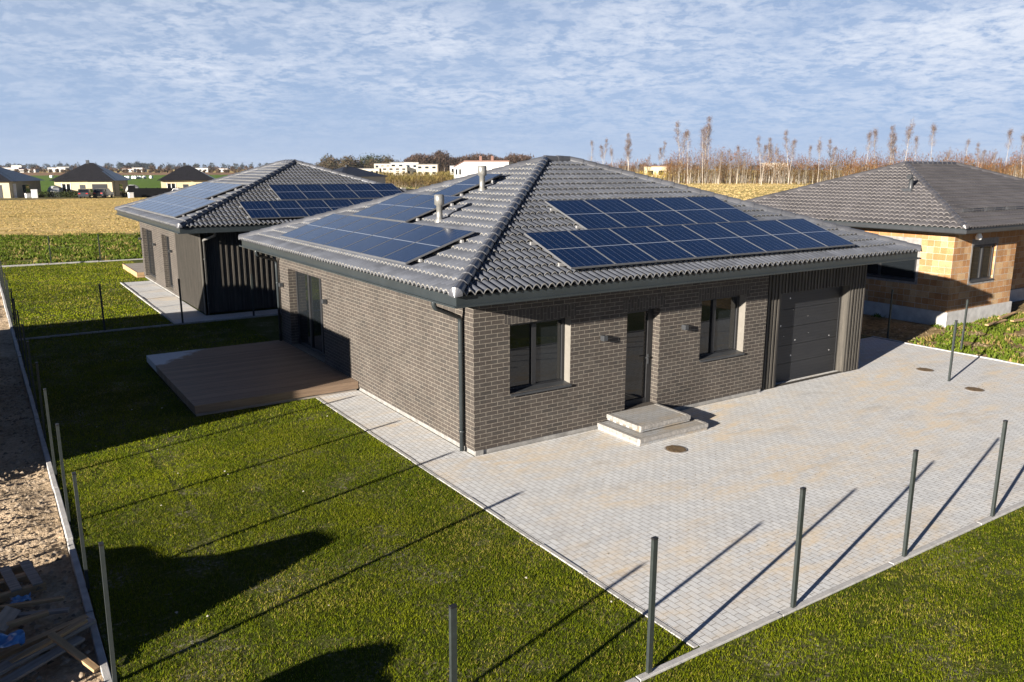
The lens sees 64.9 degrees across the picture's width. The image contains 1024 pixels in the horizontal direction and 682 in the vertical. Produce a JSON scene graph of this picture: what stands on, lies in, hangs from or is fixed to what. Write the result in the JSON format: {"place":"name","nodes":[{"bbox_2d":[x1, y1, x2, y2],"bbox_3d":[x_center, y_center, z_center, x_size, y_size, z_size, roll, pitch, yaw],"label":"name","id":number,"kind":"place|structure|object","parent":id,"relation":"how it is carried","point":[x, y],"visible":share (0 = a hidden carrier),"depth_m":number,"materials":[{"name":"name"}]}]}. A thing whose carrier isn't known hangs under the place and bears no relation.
{"place":"outdoors","nodes":[
{"label":"outdoors","id":0,"kind":"place"},
{"bbox_2d":[0,293,103,681],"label":"dirt track","id":1,"kind":"structure","parent":0,"point":[59,671],"depth_m":12.43,"materials":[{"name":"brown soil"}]},
{"bbox_2d":[10,592,30,603],"bbox_3d":[-6.179,3.247,10.118,0.243,0.068,0.220,-8,14,-33],"label":"plastic sheet","id":2,"kind":"object","parent":1,"relation":"on","point":[17,598],"visible":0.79,"depth_m":10.13,"materials":[{"name":"blue plastic"}]},
{"bbox_2d":[0,560,46,602],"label":"wooden pallet","id":3,"kind":"object","parent":1,"relation":"on","point":[11,579],"visible":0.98,"depth_m":10.47,"materials":[{"name":"brown wood"}]},
{"bbox_2d":[6,610,48,628],"bbox_3d":[-5.820,3.289,9.327,0.800,0.050,0.080,-10,16,-40],"label":"wooden plank","id":4,"kind":"object","parent":1,"relation":"on","point":[27,619],"visible":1,"depth_m":9.43,"materials":[{"name":"brown wood"}]},
{"bbox_2d":[0,606,20,633],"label":"wooden plank","id":5,"kind":"object","parent":4,"relation":"on","point":[7,613],"visible":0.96,"depth_m":9.50,"materials":[{"name":"grey wood"}]},
{"bbox_2d":[0,596,63,609],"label":"wooden plank","id":6,"kind":"object","parent":1,"relation":"on","point":[36,602],"visible":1,"depth_m":9.90,"materials":[{"name":"brown wood"}]},
{"bbox_2d":[0,635,84,681],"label":"wooden plank","id":7,"kind":"object","parent":1,"relation":"on","point":[35,664],"visible":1,"depth_m":8.74,"materials":[{"name":"wood"}]},
{"bbox_2d":[0,617,96,675],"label":"wooden plank","id":8,"kind":"object","parent":7,"relation":"on","point":[6,666],"visible":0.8,"depth_m":8.83,"materials":[{"name":"brown wood"}]},
{"bbox_2d":[0,629,24,647],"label":"plastic sheet","id":9,"kind":"object","parent":8,"relation":"on","point":[15,637],"visible":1,"depth_m":8.85,"materials":[{"name":"blue plastic"}]},
{"bbox_2d":[0,614,87,659],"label":"wooden plank","id":10,"kind":"object","parent":8,"relation":"on","point":[10,651],"visible":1,"depth_m":9.10,"materials":[{"name":"brown wood"}]},
{"bbox_2d":[9,617,87,662],"bbox_3d":[-5.167,3.350,8.997,0.080,0.040,0.850,8,20,32],"label":"wooden plank","id":11,"kind":"object","parent":8,"relation":"on","point":[61,633],"visible":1,"depth_m":8.96,"materials":[{"name":"brown wood"}]},
{"bbox_2d":[16,607,69,618],"bbox_3d":[-5.683,3.285,9.726,0.600,0.040,0.070,-3,12,-13],"label":"wooden plank","id":12,"kind":"object","parent":1,"relation":"on","point":[51,611],"visible":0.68,"depth_m":9.73,"materials":[{"name":"grey wood"}]},
{"bbox_2d":[48,632,99,672],"bbox_3d":[-4.790,3.394,8.795,0.800,0.036,0.075,21,20,24],"label":"wooden plank","id":13,"kind":"object","parent":1,"relation":"on","point":[75,653],"visible":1,"depth_m":8.77,"materials":[{"name":"beige wood"}]},
{"bbox_2d":[0,231,142,265],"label":"weed field","id":14,"kind":"structure","parent":0,"point":[32,260],"depth_m":53.01,"materials":[{"name":"green plant"}]},
{"bbox_2d":[0,197,148,235],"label":"stubble field","id":15,"kind":"structure","parent":0,"point":[67,222],"depth_m":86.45,"materials":[{"name":"beige plant"}]},
{"bbox_2d":[128,185,178,196],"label":"board fence","id":16,"kind":"object","parent":15,"relation":"on","point":[145,192],"visible":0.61,"depth_m":146.87,"materials":[{"name":"grey wood"}]},
{"bbox_2d":[22,173,234,175],"bbox_3d":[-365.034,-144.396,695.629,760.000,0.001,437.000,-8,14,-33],"label":"ploughed field","id":17,"kind":"structure","parent":0,"point":[33,174],"depth_m":731.90,"materials":[{"name":"brown soil"}]},
{"bbox_2d":[14,168,244,172],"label":"distant shrubs","id":18,"kind":"object","parent":17,"relation":"on","point":[26,170],"visible":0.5,"depth_m":861.24,"materials":[{"name":"plant"}]},
{"bbox_2d":[314,153,402,169],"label":"forest","id":19,"kind":"object","parent":17,"relation":"on","point":[337,164],"visible":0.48,"depth_m":759.18,"materials":[{"name":"plant"}]},
{"bbox_2d":[356,153,388,167],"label":"forest","id":20,"kind":"object","parent":17,"relation":"on","point":[368,157],"visible":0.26,"depth_m":799.63,"materials":[{"name":"plant"}]},
{"bbox_2d":[403,149,533,173],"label":"forest","id":21,"kind":"object","parent":17,"relation":"on","point":[442,160],"visible":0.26,"depth_m":683.05,"materials":[{"name":"plant"}]},
{"bbox_2d":[116,161,154,169],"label":"wooded hill","id":22,"kind":"structure","parent":0,"point":[132,165],"depth_m":2144.09,"materials":[{"name":"grey plant"}]},
{"bbox_2d":[123,281,277,322],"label":"path","id":23,"kind":"structure","parent":0,"point":[165,302],"depth_m":31.65,"materials":[{"name":"grey concrete"}]},
{"bbox_2d":[0,188,411,199],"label":"house yards","id":24,"kind":"structure","parent":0,"point":[21,198],"depth_m":142.28,"materials":[{"name":"grass"}]},
{"bbox_2d":[0,167,42,197],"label":"bungalow","id":25,"kind":"object","parent":24,"relation":"on","point":[24,183],"visible":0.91,"depth_m":147.38,"materials":[{"name":"tile"}]},
{"bbox_2d":[38,190,78,197],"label":"hedge","id":26,"kind":"object","parent":24,"relation":"on","point":[74,194],"visible":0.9,"depth_m":145.98,"materials":[{"name":"green plant"}]},
{"bbox_2d":[78,189,94,197],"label":"parked car","id":27,"kind":"object","parent":24,"relation":"on","point":[83,193],"visible":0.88,"depth_m":141.73,"materials":[{"name":"paint"}]},
{"bbox_2d":[49,160,130,196],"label":"bungalow","id":28,"kind":"object","parent":24,"relation":"on","point":[88,175],"visible":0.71,"depth_m":152.48,"materials":[{"name":"tile"}]},
{"bbox_2d":[61,183,70,191],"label":"window","id":29,"kind":"structure","parent":28,"relation":"in","point":[67,187],"depth_m":152.04,"materials":[{"name":"white glass"}]},
{"bbox_2d":[93,188,113,197],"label":"parked car","id":30,"kind":"object","parent":24,"relation":"on","point":[103,192],"visible":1,"depth_m":144.05,"materials":[{"name":"paint"}]},
{"bbox_2d":[157,163,214,187],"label":"bungalow","id":31,"kind":"object","parent":24,"relation":"on","point":[184,175],"visible":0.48,"depth_m":157.68,"materials":[{"name":"tile"}]},
{"bbox_2d":[334,165,385,182],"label":"bungalow","id":32,"kind":"object","parent":24,"relation":"on","point":[373,176],"visible":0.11,"depth_m":184.73,"materials":[{"name":"tile"}]},
{"bbox_2d":[32,175,425,193],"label":"green field","id":33,"kind":"structure","parent":0,"point":[46,183],"depth_m":317.16,"materials":[{"name":"green plant"}]},
{"bbox_2d":[377,170,453,187],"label":"willow shrubs","id":34,"kind":"object","parent":33,"relation":"on","point":[395,179],"visible":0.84,"depth_m":231.52,"materials":[{"name":"yellow plant"}]},
{"bbox_2d":[453,156,513,178],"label":"white house","id":35,"kind":"structure","parent":33,"relation":"on","point":[465,168],"depth_m":239.84,"materials":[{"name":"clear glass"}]},
{"bbox_2d":[397,179,816,199],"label":"dry grass","id":36,"kind":"structure","parent":33,"relation":"on","point":[742,185],"depth_m":228.54,"materials":[{"name":"yellow plant"}]},
{"bbox_2d":[416,164,437,175],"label":"white building","id":37,"kind":"structure","parent":0,"point":[428,168],"depth_m":571.04,"materials":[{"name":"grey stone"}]},
{"bbox_2d":[0,169,1013,675],"bbox_3d":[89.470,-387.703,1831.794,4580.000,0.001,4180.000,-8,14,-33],"label":"ground","id":38,"kind":"structure","parent":0,"point":[720,189],"depth_m":227.33,"materials":[{"name":"beige soil"}]},
{"bbox_2d":[0,165,253,171],"bbox_3d":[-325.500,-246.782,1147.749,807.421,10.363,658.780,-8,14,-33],"label":"distant woodland","id":39,"kind":"object","parent":38,"relation":"on","point":[168,168],"visible":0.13,"depth_m":1089.57,"materials":[{"name":"plant"}]},
{"bbox_2d":[0,161,1009,169],"bbox_3d":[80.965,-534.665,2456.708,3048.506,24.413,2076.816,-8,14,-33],"label":"distant forest","id":40,"kind":"object","parent":38,"relation":"on","point":[161,165],"visible":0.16,"depth_m":2346.45,"materials":[{"name":"plant"}]},
{"bbox_2d":[623,133,632,170],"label":"birch tree","id":41,"kind":"object","parent":38,"relation":"on","point":[628,145],"visible":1,"depth_m":390.60,"materials":[{"name":"brown plant"}]},
{"bbox_2d":[595,158,683,176],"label":"birch thicket","id":42,"kind":"object","parent":38,"relation":"on","point":[634,168],"visible":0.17,"depth_m":456.34,"materials":[{"name":"brown plant"}]},
{"bbox_2d":[644,166,666,177],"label":"white building","id":43,"kind":"structure","parent":38,"relation":"on","point":[654,168],"depth_m":407.01,"materials":[{"name":"white paint"}]},
{"bbox_2d":[637,169,682,182],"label":"willow shrubs","id":44,"kind":"object","parent":38,"relation":"on","point":[660,176],"visible":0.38,"depth_m":304.66,"materials":[{"name":"yellow plant"}]},
{"bbox_2d":[674,121,688,166],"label":"birch tree","id":45,"kind":"object","parent":38,"relation":"on","point":[678,142],"visible":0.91,"depth_m":322.68,"materials":[{"name":"brown plant"}]},
{"bbox_2d":[684,129,691,182],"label":"birch tree","id":46,"kind":"object","parent":38,"relation":"on","point":[686,136],"visible":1,"depth_m":279.80,"materials":[{"name":"brown plant"}]},
{"bbox_2d":[697,126,708,183],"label":"birch tree","id":47,"kind":"object","parent":38,"relation":"on","point":[703,131],"visible":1,"depth_m":277.24,"materials":[{"name":"brown plant"}]},
{"bbox_2d":[699,115,711,181],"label":"birch tree","id":48,"kind":"object","parent":38,"relation":"on","point":[708,131],"visible":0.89,"depth_m":323.01,"materials":[{"name":"brown plant"}]},
{"bbox_2d":[754,135,768,184],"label":"birch tree","id":49,"kind":"object","parent":38,"relation":"on","point":[759,146],"visible":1,"depth_m":258.98,"materials":[{"name":"brown plant"}]},
{"bbox_2d":[767,137,774,179],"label":"birch tree","id":50,"kind":"object","parent":38,"relation":"on","point":[770,149],"visible":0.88,"depth_m":314.71,"materials":[{"name":"brown plant"}]},
{"bbox_2d":[783,130,796,184],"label":"birch tree","id":51,"kind":"object","parent":38,"relation":"on","point":[786,141],"visible":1,"depth_m":266.17,"materials":[{"name":"brown plant"}]},
{"bbox_2d":[825,140,837,179],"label":"birch tree","id":52,"kind":"object","parent":38,"relation":"on","point":[833,154],"visible":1,"depth_m":283.32,"materials":[{"name":"brown plant"}]},
{"bbox_2d":[661,145,1023,183],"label":"birch thicket","id":53,"kind":"object","parent":38,"relation":"on","point":[794,178],"visible":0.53,"depth_m":295.34,"materials":[{"name":"brown plant"}]},
{"bbox_2d":[886,125,897,158],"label":"birch tree","id":54,"kind":"object","parent":38,"relation":"on","point":[893,142],"visible":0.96,"depth_m":306.68,"materials":[{"name":"brown plant"}]},
{"bbox_2d":[904,118,914,160],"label":"birch tree","id":55,"kind":"object","parent":38,"relation":"on","point":[908,132],"visible":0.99,"depth_m":258.77,"materials":[{"name":"brown plant"}]},
{"bbox_2d":[840,151,1023,178],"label":"birch thicket","id":56,"kind":"object","parent":38,"relation":"on","point":[1018,175],"visible":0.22,"depth_m":250.73,"materials":[{"name":"brown plant"}]},
{"bbox_2d":[974,143,987,166],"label":"birch tree","id":57,"kind":"object","parent":38,"relation":"on","point":[983,152],"visible":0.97,"depth_m":270.50,"materials":[{"name":"brown plant"}]},
{"bbox_2d":[1004,129,1013,165],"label":"birch tree","id":58,"kind":"object","parent":38,"relation":"on","point":[1011,131],"visible":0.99,"depth_m":318.72,"materials":[{"name":"brown plant"}]},
{"bbox_2d":[0,260,1023,681],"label":"lawn","id":59,"kind":"structure","parent":0,"point":[266,328],"depth_m":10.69,"materials":[{"name":"plant"}]},
{"bbox_2d":[10,289,16,338],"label":"fence post","id":60,"kind":"object","parent":59,"relation":"on","point":[13,313],"visible":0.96,"depth_m":25.57,"materials":[{"name":"metal"}]},
{"bbox_2d":[13,299,20,351],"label":"fence post","id":61,"kind":"object","parent":59,"relation":"on","point":[16,325],"visible":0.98,"depth_m":23.65,"materials":[{"name":"metal"}]},
{"bbox_2d":[16,310,25,367],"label":"fence post","id":62,"kind":"object","parent":59,"relation":"on","point":[21,339],"visible":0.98,"depth_m":21.74,"materials":[{"name":"metal"}]},
{"bbox_2d":[21,324,30,388],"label":"fence post","id":63,"kind":"object","parent":59,"relation":"on","point":[26,355],"visible":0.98,"depth_m":19.83,"materials":[{"name":"metal"}]},
{"bbox_2d":[26,341,37,412],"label":"fence post","id":64,"kind":"object","parent":59,"relation":"on","point":[32,377],"visible":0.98,"depth_m":17.91,"materials":[{"name":"metal"}]},
{"bbox_2d":[35,362,45,440],"bbox_3d":[-9.374,1.220,16.028,0.048,1.642,0.067,-7,15,-33],"label":"fence post","id":65,"kind":"object","parent":59,"relation":"on","point":[40,397],"visible":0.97,"depth_m":15.99,"materials":[{"name":"metal"}]},
{"bbox_2d":[43,388,56,478],"bbox_3d":[-8.097,1.631,14.122,0.046,1.642,0.066,-8,14,-33],"label":"fence post","id":66,"kind":"object","parent":59,"relation":"on","point":[50,431],"visible":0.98,"depth_m":14.09,"materials":[{"name":"metal"}]},
{"bbox_2d":[55,423,70,523],"bbox_3d":[-6.803,2.043,12.213,0.046,1.642,0.066,-8,14,-33],"label":"fence post","id":67,"kind":"object","parent":59,"relation":"on","point":[63,472],"visible":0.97,"depth_m":12.18,"materials":[{"name":"metal"}]},
{"bbox_2d":[72,472,89,592],"bbox_3d":[-5.508,2.456,10.294,0.046,1.642,0.066,-8,15,-33],"label":"fence post","id":68,"kind":"object","parent":59,"relation":"on","point":[80,530],"visible":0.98,"depth_m":10.26,"materials":[{"name":"metal"}]},
{"bbox_2d":[98,284,105,330],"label":"fence post","id":69,"kind":"object","parent":59,"relation":"on","point":[102,310],"visible":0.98,"depth_m":26.58,"materials":[{"name":"metal"}]},
{"bbox_2d":[98,541,116,681],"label":"fence post","id":70,"kind":"object","parent":59,"relation":"on","point":[107,609],"visible":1,"depth_m":8.35,"materials":[{"name":"metal"}]},
{"bbox_2d":[123,263,144,277],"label":"timber deck","id":71,"kind":"structure","parent":59,"relation":"on","point":[136,270],"depth_m":41.55,"materials":[{"name":"brown wood"}]},
{"bbox_2d":[178,279,183,322],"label":"fence post","id":72,"kind":"object","parent":59,"relation":"on","point":[180,298],"visible":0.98,"depth_m":27.92,"materials":[{"name":"metal"}]},
{"bbox_2d":[146,340,357,415],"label":"timber deck","id":73,"kind":"structure","parent":59,"relation":"on","point":[205,381],"depth_m":20.14,"materials":[{"name":"brown wood"}]},
{"bbox_2d":[250,274,254,315],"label":"fence post","id":74,"kind":"object","parent":59,"relation":"on","point":[252,295],"visible":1,"depth_m":29.26,"materials":[{"name":"metal"}]},
{"bbox_2d":[115,159,407,314],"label":"brick house","id":75,"kind":"structure","parent":59,"relation":"on","point":[188,238],"depth_m":31.41,"materials":[{"name":"grey tile"}]},
{"bbox_2d":[146,229,155,277],"bbox_3d":[-17.080,-4.174,38.408,0.092,2.324,2.644,-8,14,-33],"label":"patio door","id":76,"kind":"structure","parent":75,"relation":"in","point":[149,233],"depth_m":39.03,"materials":[{"name":"black glass"}]},
{"bbox_2d":[166,236,172,287],"bbox_3d":[-14.673,-3.409,34.860,0.080,2.324,1.634,-8,14,-33],"label":"patio door","id":77,"kind":"structure","parent":75,"relation":"in","point":[167,238],"depth_m":35.40,"materials":[{"name":"black glass"}]},
{"bbox_2d":[448,603,456,681],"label":"fence post","id":78,"kind":"object","parent":59,"relation":"on","point":[452,642],"visible":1,"depth_m":7.12,"materials":[{"name":"metal"}]},
{"bbox_2d":[0,258,1023,681],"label":"fence kerb","id":79,"kind":"structure","parent":59,"relation":"on","point":[94,630],"depth_m":11.20,"materials":[{"name":"concrete"}]},
{"bbox_2d":[120,282,1023,647],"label":"kerb","id":80,"kind":"structure","parent":59,"relation":"on","point":[618,596],"depth_m":12.64,"materials":[{"name":"concrete"}]},
{"bbox_2d":[238,155,921,455],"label":"brick house","id":81,"kind":"structure","parent":59,"relation":"on","point":[483,310],"depth_m":17.76,"materials":[{"name":"brick"}]},
{"bbox_2d":[295,271,324,356],"bbox_3d":[-5.525,-0.789,22.524,0.092,2.244,2.704,-8,14,-33],"label":"patio door","id":82,"kind":"structure","parent":81,"relation":"in","point":[308,288],"depth_m":22.76,"materials":[{"name":"black glass"}]},
{"bbox_2d":[510,318,571,396],"bbox_3d":[0.506,0.278,15.792,1.456,1.407,0.317,-8,14,-33],"label":"window","id":83,"kind":"structure","parent":81,"relation":"in","point":[536,347],"depth_m":15.89,"materials":[{"name":"black glass"}]},
{"bbox_2d":[625,309,653,406],"bbox_3d":[2.676,0.351,17.392,0.924,2.137,0.157,-8,14,-33],"label":"door","id":84,"kind":"structure","parent":81,"relation":"in","point":[640,322],"depth_m":17.47,"materials":[{"name":"black glass"}]},
{"bbox_2d":[699,295,744,362],"bbox_3d":[4.781,-0.321,18.554,1.466,1.427,0.317,-8,14,-33],"label":"window","id":85,"kind":"structure","parent":81,"relation":"in","point":[719,316],"depth_m":18.68,"materials":[{"name":"black glass"}]},
{"bbox_2d":[776,286,842,381],"bbox_3d":[7.561,-0.207,20.777,2.734,2.337,0.080,-8,14,-33],"label":"garage door","id":86,"kind":"structure","parent":81,"relation":"in","point":[809,320],"depth_m":20.82,"materials":[{"name":"grey metal"}]},
{"bbox_2d":[646,536,658,673],"bbox_3d":[1.482,2.842,8.539,0.066,1.642,0.046,-8,15,-33],"label":"fence post","id":87,"kind":"object","parent":59,"relation":"on","point":[652,599],"visible":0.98,"depth_m":8.51,"materials":[{"name":"metal"}]},
{"bbox_2d":[790,487,805,607],"bbox_3d":[3.495,2.564,9.842,0.066,1.642,0.046,-8,14,-33],"label":"fence post","id":88,"kind":"object","parent":59,"relation":"on","point":[798,546],"visible":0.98,"depth_m":9.81,"materials":[{"name":"metal"}]},
{"bbox_2d":[902,449,918,556],"bbox_3d":[5.506,2.287,11.144,0.066,1.642,0.047,-8,14,-33],"label":"fence post","id":89,"kind":"object","parent":59,"relation":"on","point":[910,501],"visible":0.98,"depth_m":11.12,"materials":[{"name":"metal"}]},
{"bbox_2d":[990,420,1007,516],"bbox_3d":[7.520,2.010,12.443,0.066,1.642,0.046,-8,15,-33],"label":"fence post","id":90,"kind":"object","parent":59,"relation":"on","point":[999,466],"visible":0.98,"depth_m":12.41,"materials":[{"name":"metal"}]},
{"bbox_2d":[0,0,1023,169],"label":"sky","id":91,"kind":"structure","parent":0,"point":[157,82],"materials":[{"name":"blue"}]},
{"bbox_2d":[320,337,1023,646],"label":"paved yard","id":92,"kind":"structure","parent":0,"point":[717,580],"depth_m":14.09,"materials":[{"name":"concrete"}]},
{"bbox_2d":[597,403,707,445],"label":"entrance steps","id":93,"kind":"structure","parent":92,"relation":"on","point":[646,425],"depth_m":16.56,"materials":[{"name":"grey concrete"}]},
{"bbox_2d":[664,445,686,452],"bbox_3d":[3.182,2.107,15.640,0.440,0.040,0.440,-8,14,-33],"label":"manhole cover","id":94,"kind":"object","parent":92,"relation":"on","point":[675,449],"visible":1,"depth_m":15.60,"materials":[{"name":"brown metal"}]},
{"bbox_2d":[948,320,957,380],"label":"fence post","id":95,"kind":"object","parent":92,"relation":"on","point":[952,349],"visible":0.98,"depth_m":20.49,"materials":[{"name":"metal"}]},
{"bbox_2d":[964,387,984,391],"bbox_3d":[11.430,1.203,19.896,0.440,0.040,0.440,-8,14,-33],"label":"manhole cover","id":96,"kind":"object","parent":92,"relation":"on","point":[974,389],"visible":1,"depth_m":19.86,"materials":[{"name":"brown metal"}]},
{"bbox_2d":[861,300,1023,362],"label":"building lot","id":97,"kind":"structure","parent":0,"point":[870,324],"depth_m":27.07,"materials":[{"name":"brown soil"}]},
{"bbox_2d":[745,161,1023,326],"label":"unfinished house","id":98,"kind":"structure","parent":97,"relation":"on","point":[962,224],"depth_m":29.31,"materials":[{"name":"tile"}]},
{"bbox_2d":[866,235,921,284],"bbox_3d":[13.529,-3.064,29.582,0.187,1.640,3.040,-8,14,-33],"label":"window","id":99,"kind":"structure","parent":98,"relation":"in","point":[906,272],"depth_m":29.04,"materials":[{"name":"black glass"}]},
{"bbox_2d":[967,237,998,285],"bbox_3d":[16.643,-2.842,28.518,1.790,1.620,0.187,-8,14,-33],"label":"window","id":100,"kind":"structure","parent":98,"relation":"in","point":[982,251],"depth_m":28.55,"materials":[{"name":"grey glass"}]},
{"bbox_2d":[887,289,893,338],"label":"fence post","id":101,"kind":"object","parent":97,"relation":"on","point":[890,309],"visible":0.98,"depth_m":25.69,"materials":[{"name":"metal"}]},
{"bbox_2d":[864,308,1023,356],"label":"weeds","id":102,"kind":"object","parent":97,"relation":"on","point":[904,326],"visible":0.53,"depth_m":26.79,"materials":[{"name":"green plant"}]},
{"bbox_2d":[871,311,1023,363],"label":"weeds","id":103,"kind":"object","parent":97,"relation":"on","point":[1004,326],"visible":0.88,"depth_m":25.59,"materials":[{"name":"green plant"}]},
{"bbox_2d":[960,299,968,349],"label":"fence post","id":104,"kind":"object","parent":97,"relation":"on","point":[964,324],"visible":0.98,"depth_m":23.76,"materials":[{"name":"metal"}]},
{"label":"green meadow","id":105,"kind":"structure","parent":0,"visible":0},
{"bbox_2d":[381,166,407,174],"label":"white building","id":106,"kind":"structure","parent":105,"relation":"on","point":[386,169],"depth_m":572.16,"materials":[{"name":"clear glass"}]},
{"bbox_2d":[404,162,418,174],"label":"white building","id":107,"kind":"structure","parent":105,"relation":"on","point":[411,168],"depth_m":581.60,"materials":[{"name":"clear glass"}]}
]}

